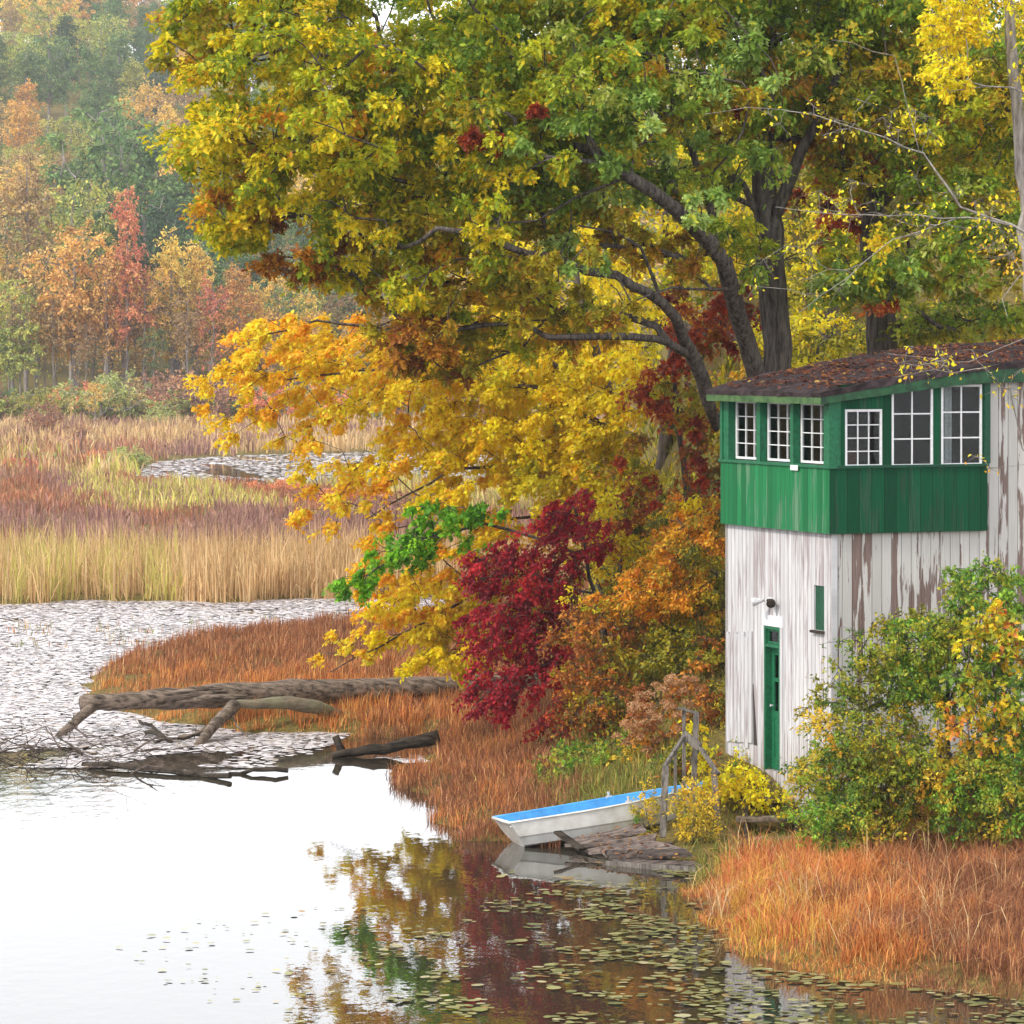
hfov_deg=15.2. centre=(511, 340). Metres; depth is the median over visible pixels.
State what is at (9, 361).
thin tree
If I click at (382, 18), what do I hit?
sky
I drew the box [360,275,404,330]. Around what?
thin tree
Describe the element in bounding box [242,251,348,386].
round tree
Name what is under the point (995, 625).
climbing vine
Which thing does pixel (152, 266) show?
round tree
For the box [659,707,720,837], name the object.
stair railing
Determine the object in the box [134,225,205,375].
tall tree
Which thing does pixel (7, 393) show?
bush
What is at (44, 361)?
thin tree
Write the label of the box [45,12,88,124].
tall tree
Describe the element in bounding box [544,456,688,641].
undergrowth
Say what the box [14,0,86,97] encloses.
round tree
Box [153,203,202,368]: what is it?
round tree
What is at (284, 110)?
tall tree
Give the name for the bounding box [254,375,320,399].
bush
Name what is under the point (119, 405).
bush
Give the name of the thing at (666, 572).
sassafras tree
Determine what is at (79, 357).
thin tree
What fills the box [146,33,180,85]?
round tree
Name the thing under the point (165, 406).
bush
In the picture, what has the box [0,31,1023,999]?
ground
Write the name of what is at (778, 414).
window
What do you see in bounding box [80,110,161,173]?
round tree
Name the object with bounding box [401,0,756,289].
broadleaf tree
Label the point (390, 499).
bush
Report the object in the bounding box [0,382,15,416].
bush
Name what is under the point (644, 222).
wood
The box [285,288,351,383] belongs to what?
round tree
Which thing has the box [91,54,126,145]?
tall tree
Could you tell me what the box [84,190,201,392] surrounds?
round tree
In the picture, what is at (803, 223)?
broadleaf tree
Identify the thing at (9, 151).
round tree
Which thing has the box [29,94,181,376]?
round tree
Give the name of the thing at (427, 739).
sunken log
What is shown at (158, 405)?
bush
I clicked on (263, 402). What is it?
bush
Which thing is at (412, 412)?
bush
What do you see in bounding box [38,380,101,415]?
bush
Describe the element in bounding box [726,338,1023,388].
fallen leaves
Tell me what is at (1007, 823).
thicket bush
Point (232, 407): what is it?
bush
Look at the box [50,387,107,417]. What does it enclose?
bush
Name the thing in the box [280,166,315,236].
round tree
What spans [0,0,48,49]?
round tree
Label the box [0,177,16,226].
round tree
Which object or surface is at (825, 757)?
thicket bush
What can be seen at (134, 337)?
thin tree
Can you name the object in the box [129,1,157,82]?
tall tree
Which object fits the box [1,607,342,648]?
water weeds
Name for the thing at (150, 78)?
round tree
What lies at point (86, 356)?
thin tree
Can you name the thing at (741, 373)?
undergrowth
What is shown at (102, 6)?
round tree
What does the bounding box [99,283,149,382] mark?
thin tree
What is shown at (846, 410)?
window
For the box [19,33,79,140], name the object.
round tree
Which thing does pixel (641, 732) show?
hydrangea
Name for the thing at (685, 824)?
weed clump
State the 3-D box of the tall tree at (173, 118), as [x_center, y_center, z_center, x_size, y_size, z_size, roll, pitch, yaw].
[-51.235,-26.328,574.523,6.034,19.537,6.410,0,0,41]
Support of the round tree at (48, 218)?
on the ground at (62, 373)
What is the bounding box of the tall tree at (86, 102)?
[66,92,99,150]
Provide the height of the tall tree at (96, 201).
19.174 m
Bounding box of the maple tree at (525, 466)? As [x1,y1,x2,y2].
[182,272,663,689]
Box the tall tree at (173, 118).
[151,101,182,175]
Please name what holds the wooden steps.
on the ground at (62, 373)
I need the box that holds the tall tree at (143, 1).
[127,0,153,57]
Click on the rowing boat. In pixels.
(609, 812)
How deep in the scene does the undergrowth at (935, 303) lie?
76.06 m
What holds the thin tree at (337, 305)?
on the ground at (62, 373)
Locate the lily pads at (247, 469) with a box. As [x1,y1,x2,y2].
[136,452,572,482]
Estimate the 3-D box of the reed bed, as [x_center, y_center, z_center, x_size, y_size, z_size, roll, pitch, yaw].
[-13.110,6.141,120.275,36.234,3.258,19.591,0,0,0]
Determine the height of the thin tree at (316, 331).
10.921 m
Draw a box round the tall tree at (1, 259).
[0,214,15,315]
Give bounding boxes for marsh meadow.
[0,405,635,475]
[0,421,635,564]
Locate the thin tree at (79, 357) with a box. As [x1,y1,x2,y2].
[65,294,97,387]
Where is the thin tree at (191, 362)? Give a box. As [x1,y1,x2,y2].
[182,286,221,369]
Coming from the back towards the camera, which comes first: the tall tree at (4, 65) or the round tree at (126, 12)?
the round tree at (126, 12)
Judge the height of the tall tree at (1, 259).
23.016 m
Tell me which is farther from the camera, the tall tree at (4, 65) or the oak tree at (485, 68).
the tall tree at (4, 65)
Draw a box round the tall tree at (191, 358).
[182,246,200,378]
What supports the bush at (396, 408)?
on the ground at (62, 373)
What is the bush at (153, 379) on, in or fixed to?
on the ground at (62, 373)
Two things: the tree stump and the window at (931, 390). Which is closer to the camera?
the window at (931, 390)
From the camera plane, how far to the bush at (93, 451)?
239.66 m
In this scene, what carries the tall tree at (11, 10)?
on the ground at (62, 373)
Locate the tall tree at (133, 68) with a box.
[111,55,159,134]
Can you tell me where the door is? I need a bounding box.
[770,648,777,769]
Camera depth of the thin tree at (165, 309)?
374.49 m
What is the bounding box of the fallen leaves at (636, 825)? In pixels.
[577,824,707,861]
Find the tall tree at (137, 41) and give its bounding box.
[121,27,147,73]
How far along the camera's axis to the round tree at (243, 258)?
410.82 m
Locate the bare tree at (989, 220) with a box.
[707,40,1023,474]
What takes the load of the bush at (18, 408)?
on the ground at (62, 373)
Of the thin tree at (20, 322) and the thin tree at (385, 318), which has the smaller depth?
the thin tree at (20, 322)
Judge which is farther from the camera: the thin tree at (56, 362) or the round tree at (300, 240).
the round tree at (300, 240)
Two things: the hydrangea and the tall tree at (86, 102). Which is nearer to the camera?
the hydrangea
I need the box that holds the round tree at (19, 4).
[0,0,37,48]
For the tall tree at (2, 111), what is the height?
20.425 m
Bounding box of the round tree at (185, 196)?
[97,134,245,376]
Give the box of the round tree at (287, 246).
[219,241,301,371]
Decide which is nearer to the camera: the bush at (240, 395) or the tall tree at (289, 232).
the bush at (240, 395)
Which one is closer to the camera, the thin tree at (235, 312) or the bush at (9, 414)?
the bush at (9, 414)
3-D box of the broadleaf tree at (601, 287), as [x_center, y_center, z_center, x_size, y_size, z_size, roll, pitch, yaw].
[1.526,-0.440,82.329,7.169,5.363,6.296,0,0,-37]
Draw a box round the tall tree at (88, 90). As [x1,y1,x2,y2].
[64,44,111,126]
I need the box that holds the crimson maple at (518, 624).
[451,485,621,743]
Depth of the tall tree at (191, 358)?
425.16 m
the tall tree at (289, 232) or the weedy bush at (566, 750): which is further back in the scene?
the tall tree at (289, 232)
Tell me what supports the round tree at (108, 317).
on the ground at (62, 373)
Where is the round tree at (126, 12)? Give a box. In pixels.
[79,0,141,29]
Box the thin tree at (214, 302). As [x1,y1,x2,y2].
[191,274,231,376]
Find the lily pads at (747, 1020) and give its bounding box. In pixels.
[372,859,1023,1023]
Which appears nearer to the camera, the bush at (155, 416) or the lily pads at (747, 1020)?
the lily pads at (747, 1020)
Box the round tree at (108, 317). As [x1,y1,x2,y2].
[59,241,146,373]
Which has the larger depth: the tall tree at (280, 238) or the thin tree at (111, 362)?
the tall tree at (280, 238)
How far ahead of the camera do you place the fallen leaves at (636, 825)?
57.09 m
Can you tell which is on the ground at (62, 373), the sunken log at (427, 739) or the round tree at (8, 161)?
the round tree at (8, 161)
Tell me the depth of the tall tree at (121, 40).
677.74 m
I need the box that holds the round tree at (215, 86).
[189,59,235,102]
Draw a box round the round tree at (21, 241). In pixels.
[0,207,57,354]
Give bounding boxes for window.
[736,402,755,459]
[767,403,789,461]
[768,629,777,643]
[801,404,822,463]
[845,409,881,465]
[892,389,932,464]
[941,384,981,463]
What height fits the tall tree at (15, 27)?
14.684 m
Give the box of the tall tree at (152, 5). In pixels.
[142,1,160,39]
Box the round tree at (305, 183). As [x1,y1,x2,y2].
[290,167,316,215]
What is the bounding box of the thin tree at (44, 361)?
[29,291,65,392]
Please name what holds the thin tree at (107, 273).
on the ground at (62, 373)
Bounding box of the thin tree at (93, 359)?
[63,270,119,380]
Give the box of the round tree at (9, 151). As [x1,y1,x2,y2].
[0,142,48,196]
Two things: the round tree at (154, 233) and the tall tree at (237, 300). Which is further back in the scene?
the round tree at (154, 233)
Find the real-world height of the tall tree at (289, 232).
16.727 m
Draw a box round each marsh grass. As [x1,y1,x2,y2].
[83,581,588,745]
[672,764,1023,1000]
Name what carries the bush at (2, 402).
on the ground at (62, 373)
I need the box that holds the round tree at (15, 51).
[0,31,47,98]
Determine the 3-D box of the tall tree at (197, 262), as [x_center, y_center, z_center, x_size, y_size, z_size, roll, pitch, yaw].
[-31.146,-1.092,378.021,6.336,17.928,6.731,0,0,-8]
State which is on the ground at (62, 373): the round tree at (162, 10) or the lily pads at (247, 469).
the round tree at (162, 10)
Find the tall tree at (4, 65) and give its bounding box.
[0,34,15,104]
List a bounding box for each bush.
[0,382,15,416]
[0,388,16,398]
[0,393,24,419]
[0,399,5,412]
[2,457,37,469]
[3,385,79,419]
[16,452,68,460]
[21,399,63,433]
[28,395,61,418]
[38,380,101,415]
[50,370,161,420]
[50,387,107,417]
[51,422,94,440]
[74,450,105,460]
[76,367,153,419]
[102,444,151,467]
[117,368,175,416]
[139,391,184,417]
[141,410,175,423]
[149,387,216,421]
[151,368,240,420]
[171,381,240,416]
[183,416,210,425]
[216,381,266,416]
[223,392,272,415]
[232,385,309,420]
[244,479,322,492]
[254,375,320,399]
[273,386,324,420]
[281,487,327,500]
[292,383,357,418]
[308,380,349,398]
[316,486,395,505]
[340,388,407,419]
[344,392,391,420]
[369,489,431,509]
[376,384,443,417]
[449,395,511,416]
[527,738,629,782]
[592,727,642,767]
[772,778,910,858]
[775,707,876,854]
[827,689,971,844]
[917,736,1023,852]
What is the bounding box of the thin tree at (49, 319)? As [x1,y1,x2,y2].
[29,291,74,395]
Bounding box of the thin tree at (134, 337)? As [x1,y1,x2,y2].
[117,298,151,376]
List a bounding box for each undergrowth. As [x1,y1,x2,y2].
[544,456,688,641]
[585,561,724,665]
[644,737,724,787]
[667,361,762,462]
[678,680,724,736]
[733,303,866,368]
[849,294,1023,352]
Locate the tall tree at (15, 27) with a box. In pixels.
[2,5,23,67]
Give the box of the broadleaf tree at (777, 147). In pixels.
[662,2,880,190]
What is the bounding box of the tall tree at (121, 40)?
[102,31,133,97]
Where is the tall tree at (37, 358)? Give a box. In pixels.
[4,218,55,390]
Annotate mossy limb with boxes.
[178,696,344,744]
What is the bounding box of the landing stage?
[573,825,702,872]
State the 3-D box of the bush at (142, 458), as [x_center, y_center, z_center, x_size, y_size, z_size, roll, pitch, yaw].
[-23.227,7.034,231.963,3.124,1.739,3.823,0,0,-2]
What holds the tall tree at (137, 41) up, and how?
on the ground at (62, 373)
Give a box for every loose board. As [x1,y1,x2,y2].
[554,830,585,850]
[565,842,672,846]
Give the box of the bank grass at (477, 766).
[350,438,823,896]
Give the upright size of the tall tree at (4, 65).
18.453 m
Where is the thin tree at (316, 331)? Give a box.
[303,310,329,349]
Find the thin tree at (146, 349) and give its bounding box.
[119,265,172,386]
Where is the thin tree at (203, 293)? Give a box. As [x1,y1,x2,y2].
[169,263,209,380]
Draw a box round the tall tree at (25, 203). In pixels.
[0,147,62,396]
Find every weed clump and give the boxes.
[628,776,660,835]
[662,770,727,844]
[711,846,782,861]
[724,736,750,774]
[784,748,825,813]
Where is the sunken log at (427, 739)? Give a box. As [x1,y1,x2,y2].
[332,730,440,757]
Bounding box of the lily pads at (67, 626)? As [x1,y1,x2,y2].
[0,597,455,767]
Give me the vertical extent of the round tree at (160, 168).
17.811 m
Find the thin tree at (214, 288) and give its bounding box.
[199,278,241,382]
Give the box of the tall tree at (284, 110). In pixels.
[267,106,300,148]
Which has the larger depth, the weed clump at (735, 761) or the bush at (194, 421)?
the bush at (194, 421)
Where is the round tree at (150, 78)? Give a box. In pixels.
[118,68,175,119]
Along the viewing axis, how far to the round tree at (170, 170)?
492.91 m
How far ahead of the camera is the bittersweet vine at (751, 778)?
58.99 m
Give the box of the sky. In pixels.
[0,0,1022,107]
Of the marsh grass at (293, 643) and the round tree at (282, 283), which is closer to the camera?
the marsh grass at (293, 643)
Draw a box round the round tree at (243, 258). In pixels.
[179,204,285,388]
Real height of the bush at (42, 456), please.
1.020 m
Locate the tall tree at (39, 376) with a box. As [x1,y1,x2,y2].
[15,242,40,377]
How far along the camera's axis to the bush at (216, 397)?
358.85 m
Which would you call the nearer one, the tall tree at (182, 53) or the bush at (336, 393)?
the bush at (336, 393)
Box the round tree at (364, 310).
[322,247,414,366]
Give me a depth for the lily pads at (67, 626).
91.75 m
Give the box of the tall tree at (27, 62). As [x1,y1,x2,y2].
[5,50,48,134]
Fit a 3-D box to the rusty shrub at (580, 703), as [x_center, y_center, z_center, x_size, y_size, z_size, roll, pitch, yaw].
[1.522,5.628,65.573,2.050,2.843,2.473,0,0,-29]
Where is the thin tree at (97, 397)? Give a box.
[85,382,102,418]
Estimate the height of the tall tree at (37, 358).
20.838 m
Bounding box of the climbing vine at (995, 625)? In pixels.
[862,597,1023,827]
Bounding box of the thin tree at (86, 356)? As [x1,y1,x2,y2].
[67,321,107,388]
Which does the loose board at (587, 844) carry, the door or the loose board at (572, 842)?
the loose board at (572, 842)
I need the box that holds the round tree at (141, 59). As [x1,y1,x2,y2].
[115,41,180,118]
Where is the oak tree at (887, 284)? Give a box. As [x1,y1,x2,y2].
[663,0,1023,354]
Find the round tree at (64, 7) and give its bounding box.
[16,0,100,65]
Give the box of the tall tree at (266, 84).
[252,80,275,131]
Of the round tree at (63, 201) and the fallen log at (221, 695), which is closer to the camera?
the fallen log at (221, 695)
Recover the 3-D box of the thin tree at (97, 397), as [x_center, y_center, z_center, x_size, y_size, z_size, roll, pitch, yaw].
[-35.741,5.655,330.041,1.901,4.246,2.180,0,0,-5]
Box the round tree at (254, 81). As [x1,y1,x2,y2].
[242,29,267,94]
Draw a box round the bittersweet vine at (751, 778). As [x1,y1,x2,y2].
[678,720,807,823]
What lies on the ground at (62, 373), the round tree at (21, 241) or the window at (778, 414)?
the round tree at (21, 241)
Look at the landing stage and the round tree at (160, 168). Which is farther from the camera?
the round tree at (160, 168)
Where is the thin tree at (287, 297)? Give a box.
[261,282,305,371]
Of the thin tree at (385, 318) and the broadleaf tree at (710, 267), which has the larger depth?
the thin tree at (385, 318)
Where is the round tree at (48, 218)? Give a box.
[4,206,83,253]
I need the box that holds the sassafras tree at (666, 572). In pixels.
[576,492,724,641]
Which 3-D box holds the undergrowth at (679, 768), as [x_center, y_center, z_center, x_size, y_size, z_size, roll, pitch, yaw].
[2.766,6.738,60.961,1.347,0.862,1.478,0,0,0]
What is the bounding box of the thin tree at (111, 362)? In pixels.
[95,318,124,391]
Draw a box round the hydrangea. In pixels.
[610,672,706,762]
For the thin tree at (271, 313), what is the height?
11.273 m
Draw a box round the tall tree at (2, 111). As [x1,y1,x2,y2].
[0,99,9,143]
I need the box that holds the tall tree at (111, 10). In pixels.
[95,0,134,53]
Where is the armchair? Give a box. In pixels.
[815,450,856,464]
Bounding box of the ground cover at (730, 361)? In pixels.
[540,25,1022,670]
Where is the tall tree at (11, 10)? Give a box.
[0,0,24,95]
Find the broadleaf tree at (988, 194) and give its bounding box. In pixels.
[886,72,1019,239]
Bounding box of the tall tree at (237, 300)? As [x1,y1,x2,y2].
[214,262,265,367]
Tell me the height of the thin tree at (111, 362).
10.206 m
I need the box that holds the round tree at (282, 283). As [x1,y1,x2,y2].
[241,271,316,390]
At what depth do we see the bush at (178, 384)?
350.72 m
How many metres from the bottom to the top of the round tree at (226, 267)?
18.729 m
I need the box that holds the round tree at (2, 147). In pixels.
[0,143,7,180]
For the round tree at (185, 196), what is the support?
on the ground at (62, 373)
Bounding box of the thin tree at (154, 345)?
[137,323,174,387]
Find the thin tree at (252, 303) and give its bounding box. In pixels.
[235,288,265,342]
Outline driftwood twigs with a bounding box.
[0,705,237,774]
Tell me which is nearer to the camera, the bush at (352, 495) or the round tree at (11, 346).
the bush at (352, 495)
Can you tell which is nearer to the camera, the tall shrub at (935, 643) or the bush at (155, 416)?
the tall shrub at (935, 643)
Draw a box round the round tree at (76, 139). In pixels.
[31,114,108,187]
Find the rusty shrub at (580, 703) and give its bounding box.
[536,585,660,750]
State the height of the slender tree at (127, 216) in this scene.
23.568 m
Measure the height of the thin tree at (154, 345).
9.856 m
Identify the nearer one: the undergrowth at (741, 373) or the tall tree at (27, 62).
the undergrowth at (741, 373)
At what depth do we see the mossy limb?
75.35 m
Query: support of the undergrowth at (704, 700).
on the ground at (62, 373)
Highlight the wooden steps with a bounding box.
[736,779,800,842]
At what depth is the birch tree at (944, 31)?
60.35 m
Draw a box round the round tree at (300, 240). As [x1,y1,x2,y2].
[277,206,362,327]
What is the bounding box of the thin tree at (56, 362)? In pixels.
[42,299,76,394]
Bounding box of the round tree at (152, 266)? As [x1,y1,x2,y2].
[77,240,178,381]
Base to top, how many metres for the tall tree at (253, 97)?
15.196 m
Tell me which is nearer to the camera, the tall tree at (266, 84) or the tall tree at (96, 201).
the tall tree at (96, 201)
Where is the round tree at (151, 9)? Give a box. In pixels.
[134,4,164,75]
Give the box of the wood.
[280,22,696,405]
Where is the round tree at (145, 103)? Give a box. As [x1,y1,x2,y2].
[113,73,176,141]
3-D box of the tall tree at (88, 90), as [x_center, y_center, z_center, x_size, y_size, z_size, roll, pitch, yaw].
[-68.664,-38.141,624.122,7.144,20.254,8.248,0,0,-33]
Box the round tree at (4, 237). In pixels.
[0,216,14,322]
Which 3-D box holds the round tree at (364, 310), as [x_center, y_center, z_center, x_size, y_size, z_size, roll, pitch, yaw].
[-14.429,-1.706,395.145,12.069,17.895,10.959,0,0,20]
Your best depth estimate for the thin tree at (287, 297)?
374.16 m
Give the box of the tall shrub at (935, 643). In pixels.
[793,550,1023,827]
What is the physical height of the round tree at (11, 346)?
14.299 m
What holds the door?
in the boathouse
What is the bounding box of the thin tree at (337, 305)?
[313,285,364,375]
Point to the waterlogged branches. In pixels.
(160, 734)
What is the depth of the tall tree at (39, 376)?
421.55 m
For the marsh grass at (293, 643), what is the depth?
86.19 m
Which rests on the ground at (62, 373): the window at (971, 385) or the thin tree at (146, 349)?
the thin tree at (146, 349)
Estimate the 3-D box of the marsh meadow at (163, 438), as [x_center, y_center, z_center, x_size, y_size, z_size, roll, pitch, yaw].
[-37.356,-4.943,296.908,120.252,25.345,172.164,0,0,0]
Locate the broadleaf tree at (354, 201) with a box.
[313,71,606,501]
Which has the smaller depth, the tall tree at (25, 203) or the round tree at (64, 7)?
the tall tree at (25, 203)
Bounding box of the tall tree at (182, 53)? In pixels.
[174,47,189,89]
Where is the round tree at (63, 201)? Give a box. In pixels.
[1,174,139,390]
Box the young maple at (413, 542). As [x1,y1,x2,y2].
[321,497,614,638]
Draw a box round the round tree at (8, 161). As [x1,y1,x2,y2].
[0,152,67,228]
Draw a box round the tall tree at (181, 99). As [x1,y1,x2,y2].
[169,78,200,123]
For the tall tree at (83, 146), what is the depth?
523.88 m
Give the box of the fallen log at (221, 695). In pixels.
[54,673,539,735]
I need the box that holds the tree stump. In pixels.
[332,734,344,750]
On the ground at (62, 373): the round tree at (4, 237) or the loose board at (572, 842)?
the round tree at (4, 237)
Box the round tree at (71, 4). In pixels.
[33,0,87,29]
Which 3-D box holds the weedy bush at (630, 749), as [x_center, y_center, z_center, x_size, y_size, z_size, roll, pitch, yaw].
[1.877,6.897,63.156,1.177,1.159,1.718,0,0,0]
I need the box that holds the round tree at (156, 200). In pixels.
[132,188,196,218]
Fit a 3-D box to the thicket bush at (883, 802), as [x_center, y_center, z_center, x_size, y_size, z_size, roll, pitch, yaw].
[5.496,6.363,55.347,1.872,2.630,2.160,0,0,-20]
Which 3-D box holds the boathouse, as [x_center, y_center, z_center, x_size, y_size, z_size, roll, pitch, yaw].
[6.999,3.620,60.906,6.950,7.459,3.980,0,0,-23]
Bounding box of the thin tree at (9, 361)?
[0,329,21,397]
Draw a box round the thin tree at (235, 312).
[218,302,249,373]
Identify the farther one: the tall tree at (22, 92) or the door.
the tall tree at (22, 92)
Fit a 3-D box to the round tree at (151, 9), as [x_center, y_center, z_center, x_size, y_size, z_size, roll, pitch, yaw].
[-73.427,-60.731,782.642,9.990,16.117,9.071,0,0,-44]
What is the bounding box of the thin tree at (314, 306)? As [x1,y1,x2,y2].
[296,298,322,387]
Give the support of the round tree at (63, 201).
on the ground at (62, 373)
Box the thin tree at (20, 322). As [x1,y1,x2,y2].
[0,284,43,394]
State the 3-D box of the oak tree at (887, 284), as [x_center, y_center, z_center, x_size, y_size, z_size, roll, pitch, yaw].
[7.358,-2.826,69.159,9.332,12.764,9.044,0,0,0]
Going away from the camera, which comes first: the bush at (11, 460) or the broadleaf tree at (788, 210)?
the broadleaf tree at (788, 210)
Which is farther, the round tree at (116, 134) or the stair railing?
the round tree at (116, 134)
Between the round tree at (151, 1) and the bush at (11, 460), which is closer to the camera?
the bush at (11, 460)
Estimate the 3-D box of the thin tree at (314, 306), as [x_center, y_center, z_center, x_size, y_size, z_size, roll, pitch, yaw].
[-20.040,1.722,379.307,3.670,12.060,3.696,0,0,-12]
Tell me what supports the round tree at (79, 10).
on the ground at (62, 373)
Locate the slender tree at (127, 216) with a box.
[98,182,157,379]
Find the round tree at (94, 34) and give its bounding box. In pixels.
[72,13,136,95]
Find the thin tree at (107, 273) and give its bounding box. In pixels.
[85,257,127,381]
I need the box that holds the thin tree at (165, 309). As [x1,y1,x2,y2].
[143,285,195,375]
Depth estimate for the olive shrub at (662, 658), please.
65.47 m
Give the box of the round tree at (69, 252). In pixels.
[9,214,141,391]
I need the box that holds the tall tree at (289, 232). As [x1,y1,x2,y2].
[283,218,311,281]
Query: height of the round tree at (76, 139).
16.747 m
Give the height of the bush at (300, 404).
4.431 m
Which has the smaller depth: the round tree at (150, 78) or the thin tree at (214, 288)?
the thin tree at (214, 288)
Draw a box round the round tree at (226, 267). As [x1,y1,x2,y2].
[153,234,267,381]
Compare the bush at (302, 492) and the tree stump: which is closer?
the tree stump
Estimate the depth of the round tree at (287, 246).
422.84 m
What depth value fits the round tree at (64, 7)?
718.22 m
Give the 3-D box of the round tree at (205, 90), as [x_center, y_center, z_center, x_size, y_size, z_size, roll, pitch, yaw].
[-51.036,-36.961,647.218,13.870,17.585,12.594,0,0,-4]
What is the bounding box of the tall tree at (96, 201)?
[83,178,108,251]
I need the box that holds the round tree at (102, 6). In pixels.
[86,0,132,80]
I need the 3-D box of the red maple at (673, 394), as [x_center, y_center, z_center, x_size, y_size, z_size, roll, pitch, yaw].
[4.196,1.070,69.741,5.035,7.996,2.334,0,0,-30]
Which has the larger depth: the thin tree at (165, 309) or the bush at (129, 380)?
the thin tree at (165, 309)
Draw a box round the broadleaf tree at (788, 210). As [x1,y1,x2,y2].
[719,56,942,241]
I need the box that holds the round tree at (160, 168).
[147,139,199,184]
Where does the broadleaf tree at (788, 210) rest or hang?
on the ground at (62, 373)
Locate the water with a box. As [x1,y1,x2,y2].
[0,450,1023,1023]
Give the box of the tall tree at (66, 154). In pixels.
[50,140,76,192]
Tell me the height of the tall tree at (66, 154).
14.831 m
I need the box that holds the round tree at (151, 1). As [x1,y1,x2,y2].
[124,0,165,45]
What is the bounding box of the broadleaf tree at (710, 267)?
[549,83,786,472]
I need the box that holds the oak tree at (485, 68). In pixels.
[137,0,967,431]
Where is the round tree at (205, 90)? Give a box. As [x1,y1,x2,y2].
[177,81,239,113]
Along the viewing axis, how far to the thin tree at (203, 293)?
377.19 m
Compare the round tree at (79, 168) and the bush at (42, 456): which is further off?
the round tree at (79, 168)
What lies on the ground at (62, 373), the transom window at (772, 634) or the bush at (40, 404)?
the bush at (40, 404)
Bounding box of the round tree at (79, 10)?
[27,0,101,67]
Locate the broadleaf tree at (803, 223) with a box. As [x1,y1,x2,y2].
[753,163,859,342]
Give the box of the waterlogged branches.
[56,719,288,778]
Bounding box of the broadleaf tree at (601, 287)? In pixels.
[451,203,794,424]
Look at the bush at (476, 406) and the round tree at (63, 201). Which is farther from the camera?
the round tree at (63, 201)
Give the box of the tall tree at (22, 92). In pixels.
[7,78,48,152]
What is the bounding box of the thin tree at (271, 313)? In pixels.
[258,307,285,372]
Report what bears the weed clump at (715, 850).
on the ground at (62, 373)
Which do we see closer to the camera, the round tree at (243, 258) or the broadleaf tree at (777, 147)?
the broadleaf tree at (777, 147)
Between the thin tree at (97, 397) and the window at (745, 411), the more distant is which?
the thin tree at (97, 397)
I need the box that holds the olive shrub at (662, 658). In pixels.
[599,584,724,709]
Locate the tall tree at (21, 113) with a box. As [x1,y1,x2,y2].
[0,99,41,177]
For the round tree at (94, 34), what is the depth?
699.95 m
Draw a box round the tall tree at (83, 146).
[70,135,103,212]
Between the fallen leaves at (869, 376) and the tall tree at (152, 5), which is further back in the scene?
the tall tree at (152, 5)
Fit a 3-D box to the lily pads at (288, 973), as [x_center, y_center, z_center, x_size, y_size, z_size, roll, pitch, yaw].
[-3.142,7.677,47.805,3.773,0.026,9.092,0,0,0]
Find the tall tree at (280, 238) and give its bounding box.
[252,234,284,273]
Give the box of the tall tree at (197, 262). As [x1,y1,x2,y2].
[167,239,224,386]
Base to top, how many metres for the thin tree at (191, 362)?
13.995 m
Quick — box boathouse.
[705,339,1023,817]
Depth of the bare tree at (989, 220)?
55.52 m
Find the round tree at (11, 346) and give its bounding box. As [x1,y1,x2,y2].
[0,278,54,391]
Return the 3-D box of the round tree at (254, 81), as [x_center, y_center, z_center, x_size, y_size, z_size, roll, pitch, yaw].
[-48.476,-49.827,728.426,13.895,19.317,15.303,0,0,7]
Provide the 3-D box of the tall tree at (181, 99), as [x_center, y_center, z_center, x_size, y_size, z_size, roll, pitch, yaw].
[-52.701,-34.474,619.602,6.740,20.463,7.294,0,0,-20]
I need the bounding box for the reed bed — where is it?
[0,510,590,603]
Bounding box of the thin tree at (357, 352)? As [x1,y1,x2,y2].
[342,313,373,371]
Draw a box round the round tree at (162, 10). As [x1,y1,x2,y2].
[154,1,185,52]
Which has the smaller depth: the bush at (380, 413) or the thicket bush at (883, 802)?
the thicket bush at (883, 802)
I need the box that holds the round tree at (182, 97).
[147,88,210,179]
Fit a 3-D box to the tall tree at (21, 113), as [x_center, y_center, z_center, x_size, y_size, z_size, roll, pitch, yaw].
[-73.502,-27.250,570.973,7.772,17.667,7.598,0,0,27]
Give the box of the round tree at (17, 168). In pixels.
[0,150,78,232]
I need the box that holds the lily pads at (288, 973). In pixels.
[117,905,398,1022]
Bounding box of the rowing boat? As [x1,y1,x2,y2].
[492,781,726,846]
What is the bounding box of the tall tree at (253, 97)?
[247,87,271,134]
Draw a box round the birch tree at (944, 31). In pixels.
[904,0,1023,295]
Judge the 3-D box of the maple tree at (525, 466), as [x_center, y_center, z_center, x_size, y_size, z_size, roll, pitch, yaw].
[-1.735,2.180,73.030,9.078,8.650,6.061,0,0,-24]
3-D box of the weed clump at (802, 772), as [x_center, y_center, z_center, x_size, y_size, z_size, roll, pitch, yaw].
[4.506,6.920,58.204,0.576,1.501,0.981,0,0,24]
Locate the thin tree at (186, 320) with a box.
[160,293,209,372]
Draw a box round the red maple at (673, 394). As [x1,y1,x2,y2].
[603,186,863,569]
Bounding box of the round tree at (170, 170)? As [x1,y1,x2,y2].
[145,164,194,208]
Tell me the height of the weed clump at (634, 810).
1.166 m
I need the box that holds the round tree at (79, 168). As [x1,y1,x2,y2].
[45,158,151,226]
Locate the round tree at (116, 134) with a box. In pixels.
[81,114,157,194]

